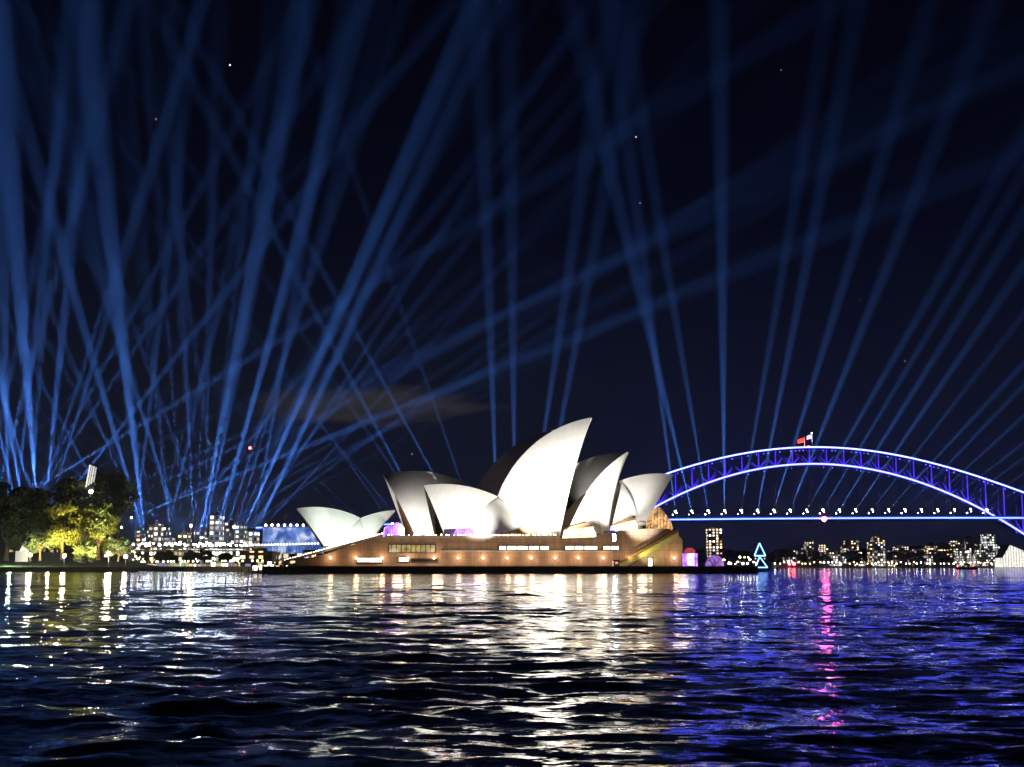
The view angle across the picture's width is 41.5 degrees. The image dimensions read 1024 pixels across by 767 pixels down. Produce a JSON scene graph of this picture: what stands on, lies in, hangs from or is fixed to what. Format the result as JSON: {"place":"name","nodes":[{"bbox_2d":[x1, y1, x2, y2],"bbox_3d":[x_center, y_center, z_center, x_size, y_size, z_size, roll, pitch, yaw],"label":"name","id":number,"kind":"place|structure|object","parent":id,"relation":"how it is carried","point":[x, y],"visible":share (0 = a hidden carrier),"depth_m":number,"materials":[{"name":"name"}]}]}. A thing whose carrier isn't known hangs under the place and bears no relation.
{"place":"outdoors","nodes":[
{"label":"outdoors","id":0,"kind":"place"},
{"bbox_2d":[0,552,165,567],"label":"lawn ground","id":1,"kind":"structure","parent":0,"point":[50,559],"depth_m":763.56,"materials":[{"name":"green plant"}]},
{"bbox_2d":[0,481,36,560],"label":"tree","id":2,"kind":"object","parent":1,"relation":"on","point":[11,522],"visible":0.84,"depth_m":736.70,"materials":[{"name":"green plant"}]},
{"bbox_2d":[15,545,27,561],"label":"marquee tent","id":3,"kind":"object","parent":1,"relation":"on","point":[21,554],"visible":1,"depth_m":698.47,"materials":[{"name":"grey fabric"}]},
{"bbox_2d":[2,488,57,560],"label":"tree","id":4,"kind":"object","parent":1,"relation":"on","point":[38,502],"visible":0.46,"depth_m":741.14,"materials":[{"name":"green plant"}]},
{"bbox_2d":[21,518,58,560],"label":"tree","id":5,"kind":"object","parent":1,"relation":"on","point":[34,544],"visible":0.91,"depth_m":706.86,"materials":[{"name":"green plant"}]},
{"bbox_2d":[34,501,89,559],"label":"tree","id":6,"kind":"object","parent":1,"relation":"on","point":[52,514],"visible":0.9,"depth_m":714.85,"materials":[{"name":"yellow plant"}]},
{"bbox_2d":[40,475,84,556],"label":"tree","id":7,"kind":"object","parent":1,"relation":"on","point":[65,488],"visible":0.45,"depth_m":763.22,"materials":[{"name":"green plant"}]},
{"bbox_2d":[72,540,96,562],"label":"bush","id":8,"kind":"object","parent":1,"relation":"on","point":[83,551],"visible":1,"depth_m":701.26,"materials":[{"name":"yellow plant"}]},
{"bbox_2d":[85,464,97,540],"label":"light mast","id":9,"kind":"object","parent":1,"relation":"on","point":[90,478],"visible":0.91,"depth_m":763.93,"materials":[{"name":"white metal"}]},
{"bbox_2d":[76,501,121,559],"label":"tree","id":10,"kind":"object","parent":1,"relation":"on","point":[107,522],"visible":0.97,"depth_m":717.05,"materials":[{"name":"green plant"}]},
{"bbox_2d":[78,471,140,552],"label":"tree","id":11,"kind":"object","parent":1,"relation":"on","point":[120,489],"visible":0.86,"depth_m":769.98,"materials":[{"name":"green plant"}]},
{"bbox_2d":[104,533,130,561],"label":"tree","id":12,"kind":"object","parent":1,"relation":"on","point":[118,545],"visible":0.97,"depth_m":708.15,"materials":[{"name":"green plant"}]},
{"bbox_2d":[129,567,139,571],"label":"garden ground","id":13,"kind":"structure","parent":0,"point":[136,569],"depth_m":708.01,"materials":[{"name":"black plant"}]},
{"bbox_2d":[139,566,261,571],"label":"quay ground","id":14,"kind":"structure","parent":0,"point":[208,568],"depth_m":766.59,"materials":[{"name":"grey concrete"}]},
{"bbox_2d":[0,545,135,560],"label":"quay hall","id":15,"kind":"structure","parent":14,"relation":"on","point":[70,549],"depth_m":992.52,"materials":[{"name":"grey"}]},
{"bbox_2d":[134,552,150,561],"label":"tree","id":16,"kind":"object","parent":14,"relation":"on","point":[145,556],"visible":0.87,"depth_m":930.41,"materials":[{"name":"green plant"}]},
{"bbox_2d":[135,527,151,548],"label":"city building","id":17,"kind":"structure","parent":14,"relation":"on","point":[143,535],"depth_m":1033.85,"materials":[{"name":"grey"}]},
{"bbox_2d":[148,520,162,548],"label":"city building","id":18,"kind":"structure","parent":14,"relation":"on","point":[155,528],"depth_m":1056.55,"materials":[{"name":"grey"}]},
{"bbox_2d":[134,547,188,563],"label":"quay hall","id":19,"kind":"structure","parent":14,"relation":"on","point":[178,551],"depth_m":977.54,"materials":[{"name":"grey"}]},
{"bbox_2d":[153,551,169,561],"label":"tree","id":20,"kind":"object","parent":14,"relation":"on","point":[162,555],"visible":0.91,"depth_m":905.42,"materials":[{"name":"green plant"}]},
{"bbox_2d":[163,524,170,537],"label":"city building","id":21,"kind":"structure","parent":14,"relation":"on","point":[166,531],"depth_m":1082.05,"materials":[{"name":"grey"}]},
{"bbox_2d":[162,536,176,548],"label":"city building","id":22,"kind":"structure","parent":14,"relation":"on","point":[168,539],"depth_m":1033.93,"materials":[{"name":"grey"}]},
{"bbox_2d":[166,549,178,562],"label":"tree","id":23,"kind":"object","parent":14,"relation":"on","point":[171,556],"visible":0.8,"depth_m":918.89,"materials":[{"name":"green plant"}]},
{"bbox_2d":[178,531,191,548],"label":"city building","id":24,"kind":"structure","parent":14,"relation":"on","point":[183,537],"depth_m":1055.61,"materials":[{"name":"grey"}]},
{"bbox_2d":[182,553,195,561],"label":"tree","id":25,"kind":"object","parent":14,"relation":"on","point":[189,557],"visible":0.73,"depth_m":921.07,"materials":[{"name":"green plant"}]},
{"bbox_2d":[194,528,208,548],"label":"city building","id":26,"kind":"structure","parent":14,"relation":"on","point":[200,532],"depth_m":1077.97,"materials":[{"name":"grey"}]},
{"bbox_2d":[194,548,214,562],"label":"tree","id":27,"kind":"object","parent":14,"relation":"on","point":[201,554],"visible":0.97,"depth_m":874.39,"materials":[{"name":"green plant"}]},
{"bbox_2d":[209,512,223,548],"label":"city building","id":28,"kind":"structure","parent":14,"relation":"on","point":[216,528],"depth_m":1034.76,"materials":[{"name":"grey"}]},
{"bbox_2d":[189,546,250,561],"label":"quay hall","id":29,"kind":"structure","parent":14,"relation":"on","point":[235,553],"depth_m":977.54,"materials":[{"name":"grey"}]},
{"bbox_2d":[231,447,250,548],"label":"tower crane","id":30,"kind":"object","parent":29,"relation":"on","point":[233,535],"visible":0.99,"depth_m":1002.13,"materials":[{"name":"grey paint"}]},
{"bbox_2d":[218,553,231,560],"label":"tree","id":31,"kind":"object","parent":14,"relation":"on","point":[221,556],"visible":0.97,"depth_m":860.34,"materials":[{"name":"green plant"}]},
{"bbox_2d":[223,526,232,545],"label":"city building","id":32,"kind":"structure","parent":14,"relation":"on","point":[228,534],"depth_m":1056.13,"materials":[{"name":"grey"}]},
{"bbox_2d":[224,520,237,548],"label":"city building","id":33,"kind":"structure","parent":14,"relation":"on","point":[230,523],"depth_m":1078.86,"materials":[{"name":"grey"}]},
{"bbox_2d":[234,523,247,548],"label":"city building","id":34,"kind":"structure","parent":14,"relation":"on","point":[241,533],"depth_m":1034.15,"materials":[{"name":"grey"}]},
{"bbox_2d":[247,528,261,548],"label":"city building","id":35,"kind":"structure","parent":14,"relation":"on","point":[254,536],"depth_m":1056.21,"materials":[{"name":"grey"}]},
{"bbox_2d":[240,548,279,565],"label":"pavilion","id":36,"kind":"structure","parent":14,"relation":"on","point":[259,554],"depth_m":754.02,"materials":[{"name":"grey"}]},
{"bbox_2d":[280,550,321,565],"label":"staircase","id":37,"kind":"structure","parent":14,"relation":"on","point":[284,556],"depth_m":783.63,"materials":[{"name":"brown"}]},
{"bbox_2d":[261,524,323,553],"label":"building","id":38,"kind":"structure","parent":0,"point":[282,535],"depth_m":953.94,"materials":[{"name":"blue glass"}]},
{"bbox_2d":[262,566,757,573],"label":"sea wall","id":39,"kind":"structure","parent":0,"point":[495,569],"depth_m":550.64,"materials":[{"name":"stone"}]},
{"bbox_2d":[0,568,1023,766],"bbox_3d":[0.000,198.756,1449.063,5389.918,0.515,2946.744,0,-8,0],"label":"water","id":40,"kind":"structure","parent":0,"point":[848,667],"depth_m":40.95,"materials":[{"name":"blue liquid"}]},
{"bbox_2d":[0,567,128,571],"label":"garden sea wall","id":41,"kind":"structure","parent":40,"relation":"in","point":[64,569],"depth_m":682.18,"materials":[{"name":"stone"}]},
{"bbox_2d":[250,563,294,573],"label":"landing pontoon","id":42,"kind":"object","parent":40,"relation":"on","point":[257,567],"visible":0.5,"depth_m":552.13,"materials":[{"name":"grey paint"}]},
{"bbox_2d":[256,446,1023,538],"bbox_3d":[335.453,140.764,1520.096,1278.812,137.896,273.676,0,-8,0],"label":"arch bridge","id":43,"kind":"structure","parent":40,"relation":"in","point":[999,518],"depth_m":1509.64,"materials":[{"name":"blue metal"}]},
{"bbox_2d":[797,437,804,446],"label":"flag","id":44,"kind":"object","parent":43,"relation":"on","point":[800,440],"visible":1,"depth_m":1531.84,"materials":[{"name":"red fabric"}]},
{"bbox_2d":[754,543,769,571],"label":"light sculpture","id":45,"kind":"object","parent":40,"relation":"in","point":[759,555],"visible":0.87,"depth_m":694.22,"materials":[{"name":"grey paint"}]},
{"bbox_2d":[956,563,977,568],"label":"ferry","id":46,"kind":"object","parent":40,"relation":"on","point":[966,565],"visible":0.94,"depth_m":1237.14,"materials":[{"name":"grey paint"}]},
{"bbox_2d":[0,0,1023,553],"label":"sky","id":47,"kind":"structure","parent":0,"point":[347,244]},
{"bbox_2d":[191,545,1023,567],"bbox_3d":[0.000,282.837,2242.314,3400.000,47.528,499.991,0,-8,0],"label":"hills","id":48,"kind":"structure","parent":0,"point":[733,559],"depth_m":2086.24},
{"bbox_2d":[698,551,707,562],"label":"tree","id":49,"kind":"object","parent":48,"relation":"on","point":[701,557],"visible":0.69,"depth_m":2064.30,"materials":[{"name":"black plant"}]},
{"bbox_2d":[706,527,722,558],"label":"city building","id":50,"kind":"structure","parent":48,"relation":"on","point":[714,540],"depth_m":2066.47,"materials":[{"name":"grey"}]},
{"bbox_2d":[723,551,730,558],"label":"tree","id":51,"kind":"object","parent":48,"relation":"on","point":[726,555],"visible":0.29,"depth_m":2126.75,"materials":[{"name":"black plant"}]},
{"bbox_2d":[734,550,744,556],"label":"tree","id":52,"kind":"object","parent":48,"relation":"on","point":[737,553],"visible":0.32,"depth_m":2179.22,"materials":[{"name":"black plant"}]},
{"bbox_2d":[742,551,758,561],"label":"tree","id":53,"kind":"object","parent":48,"relation":"on","point":[747,554],"visible":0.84,"depth_m":2083.75,"materials":[{"name":"black plant"}]},
{"bbox_2d":[768,551,780,562],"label":"tree","id":54,"kind":"object","parent":48,"relation":"on","point":[775,558],"visible":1,"depth_m":2069.47,"materials":[{"name":"black plant"}]},
{"bbox_2d":[782,550,792,556],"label":"tree","id":55,"kind":"object","parent":48,"relation":"on","point":[787,553],"visible":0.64,"depth_m":2129.63,"materials":[{"name":"black plant"}]},
{"bbox_2d":[783,556,795,564],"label":"city building","id":56,"kind":"structure","parent":48,"relation":"on","point":[787,559],"depth_m":2073.44,"materials":[{"name":"grey"}]},
{"bbox_2d":[790,552,807,561],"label":"tree","id":57,"kind":"object","parent":48,"relation":"on","point":[803,557],"visible":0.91,"depth_m":2122.14,"materials":[{"name":"black plant"}]},
{"bbox_2d":[793,550,807,561],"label":"city building","id":58,"kind":"structure","parent":48,"relation":"on","point":[801,552],"depth_m":2131.36,"materials":[{"name":"grey"}]},
{"bbox_2d":[796,549,812,560],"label":"tree","id":59,"kind":"object","parent":48,"relation":"on","point":[809,554],"visible":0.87,"depth_m":2129.32,"materials":[{"name":"black plant"}]},
{"bbox_2d":[802,540,813,560],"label":"city building","id":60,"kind":"structure","parent":48,"relation":"on","point":[808,544],"depth_m":2165.57,"materials":[{"name":"grey"}]},
{"bbox_2d":[806,549,820,560],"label":"tree","id":61,"kind":"object","parent":48,"relation":"on","point":[815,556],"visible":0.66,"depth_m":2152.31,"materials":[{"name":"black plant"}]},
{"bbox_2d":[817,555,832,564],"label":"tree","id":62,"kind":"object","parent":48,"relation":"on","point":[826,559],"visible":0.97,"depth_m":2063.83,"materials":[{"name":"black plant"}]},
{"bbox_2d":[818,544,837,555],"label":"city building","id":63,"kind":"structure","parent":48,"relation":"on","point":[824,549],"depth_m":2194.28,"materials":[{"name":"grey"}]},
{"bbox_2d":[828,554,840,565],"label":"city building","id":64,"kind":"structure","parent":48,"relation":"on","point":[836,558],"depth_m":2082.28,"materials":[{"name":"grey"}]},
{"bbox_2d":[841,554,847,563],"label":"city building","id":65,"kind":"structure","parent":48,"relation":"on","point":[843,558],"depth_m":2119.43,"materials":[{"name":"grey"}]},
{"bbox_2d":[840,539,859,553],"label":"city building","id":66,"kind":"structure","parent":48,"relation":"on","point":[848,544],"depth_m":2225.15,"materials":[{"name":"grey"}]},
{"bbox_2d":[844,550,862,565],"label":"tree","id":67,"kind":"object","parent":48,"relation":"on","point":[852,556],"visible":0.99,"depth_m":2066.11,"materials":[{"name":"black plant"}]},
{"bbox_2d":[867,535,884,562],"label":"city building","id":68,"kind":"structure","parent":48,"relation":"on","point":[876,541],"depth_m":2166.20,"materials":[{"name":"grey"}]},
{"bbox_2d":[872,548,885,565],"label":"city building","id":69,"kind":"structure","parent":48,"relation":"on","point":[879,555],"depth_m":2073.12,"materials":[{"name":"grey"}]},
{"bbox_2d":[886,550,897,559],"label":"tree","id":70,"kind":"object","parent":48,"relation":"on","point":[891,553],"visible":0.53,"depth_m":2162.32,"materials":[{"name":"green plant"}]},
{"bbox_2d":[887,545,907,551],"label":"city building","id":71,"kind":"structure","parent":48,"relation":"on","point":[897,548],"depth_m":2198.84,"materials":[{"name":"grey"}]},
{"bbox_2d":[893,553,906,565],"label":"city building","id":72,"kind":"structure","parent":48,"relation":"on","point":[895,562],"depth_m":2072.91,"materials":[{"name":"grey"}]},
{"bbox_2d":[894,553,916,567],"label":"tree","id":73,"kind":"object","parent":48,"relation":"on","point":[901,558],"visible":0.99,"depth_m":2058.35,"materials":[{"name":"black plant"}]},
{"bbox_2d":[912,552,926,565],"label":"tree","id":74,"kind":"object","parent":48,"relation":"on","point":[920,559],"visible":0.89,"depth_m":2068.46,"materials":[{"name":"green plant"}]},
{"bbox_2d":[915,550,926,565],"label":"tree","id":75,"kind":"object","parent":48,"relation":"on","point":[922,552],"visible":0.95,"depth_m":2073.56,"materials":[{"name":"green plant"}]},
{"bbox_2d":[923,554,932,565],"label":"city building","id":76,"kind":"structure","parent":48,"relation":"on","point":[929,557],"depth_m":2076.00,"materials":[{"name":"grey"}]},
{"bbox_2d":[922,543,936,560],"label":"city building","id":77,"kind":"structure","parent":48,"relation":"on","point":[930,548],"depth_m":2164.72,"materials":[{"name":"grey"}]},
{"bbox_2d":[932,552,948,564],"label":"tree","id":78,"kind":"object","parent":48,"relation":"on","point":[939,557],"visible":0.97,"depth_m":2098.62,"materials":[{"name":"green plant"}]},
{"bbox_2d":[936,542,952,557],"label":"city building","id":79,"kind":"structure","parent":48,"relation":"on","point":[944,548],"depth_m":2194.28,"materials":[{"name":"grey"}]},
{"bbox_2d":[948,539,960,555],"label":"city building","id":80,"kind":"structure","parent":48,"relation":"on","point":[954,544],"depth_m":2225.15,"materials":[{"name":"grey"}]},
{"bbox_2d":[955,549,970,559],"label":"city building","id":81,"kind":"structure","parent":48,"relation":"on","point":[960,552],"depth_m":2097.60,"materials":[{"name":"grey"}]},
{"bbox_2d":[958,554,972,564],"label":"city building","id":82,"kind":"structure","parent":48,"relation":"on","point":[964,558],"depth_m":2074.64,"materials":[{"name":"grey"}]},
{"bbox_2d":[961,536,982,553],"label":"city building","id":83,"kind":"structure","parent":48,"relation":"on","point":[968,543],"depth_m":2165.78,"materials":[{"name":"grey"}]},
{"bbox_2d":[973,555,977,565],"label":"city building","id":84,"kind":"structure","parent":48,"relation":"on","point":[975,559],"depth_m":2078.03,"materials":[{"name":"grey"}]},
{"bbox_2d":[974,548,989,565],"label":"city building","id":85,"kind":"structure","parent":48,"relation":"on","point":[983,555],"depth_m":2073.72,"materials":[{"name":"grey"}]},
{"bbox_2d":[980,533,999,554],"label":"city building","id":86,"kind":"structure","parent":48,"relation":"on","point":[988,541],"depth_m":2196.22,"materials":[{"name":"grey"}]},
{"bbox_2d":[989,549,995,565],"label":"city building","id":87,"kind":"structure","parent":48,"relation":"on","point":[992,553],"depth_m":2075.83,"materials":[{"name":"grey"}]},
{"bbox_2d":[995,544,1023,566],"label":"glowing hall","id":88,"kind":"structure","parent":48,"relation":"on","point":[1008,555],"depth_m":1984.46,"materials":[{"name":"grey"}]},
{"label":"broadwalk pavement","id":89,"kind":"structure","parent":0,"visible":0},
{"bbox_2d":[284,418,682,565],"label":"opera house","id":90,"kind":"structure","parent":89,"relation":"on","point":[544,499],"depth_m":586.82,"materials":[{"name":"tile"}]},
{"bbox_2d":[356,557,381,562],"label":"window","id":91,"kind":"structure","parent":90,"relation":"in","point":[359,559],"depth_m":554.10,"materials":[{"name":"white glass"}]},
{"bbox_2d":[398,557,408,561],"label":"window","id":92,"kind":"structure","parent":90,"relation":"in","point":[400,559],"depth_m":556.54,"materials":[{"name":"white glass"}]},
{"bbox_2d":[388,544,435,552],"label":"window","id":93,"kind":"structure","parent":90,"relation":"in","point":[392,548],"depth_m":557.76,"materials":[{"name":"yellow glass"}]},
{"bbox_2d":[410,558,437,561],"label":"window","id":94,"kind":"structure","parent":90,"relation":"in","point":[411,559],"depth_m":557.90,"materials":[{"name":"black glass"}]},
{"bbox_2d":[498,545,506,549],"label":"window","id":95,"kind":"structure","parent":90,"relation":"in","point":[500,547],"depth_m":564.34,"materials":[{"name":"white glass"}]},
{"bbox_2d":[507,545,516,549],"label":"window","id":96,"kind":"structure","parent":90,"relation":"in","point":[509,547],"depth_m":565.03,"materials":[{"name":"white glass"}]},
{"bbox_2d":[517,545,528,549],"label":"window","id":97,"kind":"structure","parent":90,"relation":"in","point":[519,547],"depth_m":565.86,"materials":[{"name":"white glass"}]},
{"bbox_2d":[528,545,538,549],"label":"window","id":98,"kind":"structure","parent":90,"relation":"in","point":[531,547],"depth_m":566.68,"materials":[{"name":"white glass"}]},
{"bbox_2d":[539,545,549,549],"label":"window","id":99,"kind":"structure","parent":90,"relation":"in","point":[541,547],"depth_m":567.52,"materials":[{"name":"white glass"}]},
{"bbox_2d":[565,545,574,549],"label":"window","id":100,"kind":"structure","parent":90,"relation":"in","point":[567,547],"depth_m":569.32,"materials":[{"name":"white glass"}]},
{"bbox_2d":[574,545,583,549],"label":"window","id":101,"kind":"structure","parent":90,"relation":"in","point":[577,547],"depth_m":570.02,"materials":[{"name":"white glass"}]},
{"bbox_2d":[584,545,597,549],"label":"window","id":102,"kind":"structure","parent":90,"relation":"in","point":[586,547],"depth_m":570.92,"materials":[{"name":"white glass"}]},
{"bbox_2d":[603,545,610,549],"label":"window","id":103,"kind":"structure","parent":90,"relation":"in","point":[605,547],"depth_m":572.11,"materials":[{"name":"white glass"}]},
{"bbox_2d":[612,533,616,541],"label":"window","id":104,"kind":"structure","parent":90,"relation":"in","point":[614,535],"depth_m":573.22,"materials":[{"name":"white glass"}]},
{"bbox_2d":[610,545,619,549],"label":"window","id":105,"kind":"structure","parent":90,"relation":"in","point":[613,547],"depth_m":572.74,"materials":[{"name":"white glass"}]},
{"bbox_2d":[647,557,652,565],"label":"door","id":106,"kind":"structure","parent":90,"relation":"in","point":[649,559],"depth_m":574.49,"materials":[{"name":"grey paint"}]},
{"bbox_2d":[612,560,619,565],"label":"sentry box","id":107,"kind":"object","parent":89,"relation":"on","point":[615,562],"visible":1,"depth_m":560.43,"materials":[{"name":"white paint"}]},
{"bbox_2d":[683,548,697,565],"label":"lit kiosk","id":108,"kind":"object","parent":89,"relation":"on","point":[690,556],"visible":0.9,"depth_m":634.40,"materials":[{"name":"purple glass"}]},
{"bbox_2d":[705,555,723,565],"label":"dome tent","id":109,"kind":"object","parent":89,"relation":"on","point":[714,560],"visible":0.93,"depth_m":639.41,"materials":[{"name":"purple fabric"}]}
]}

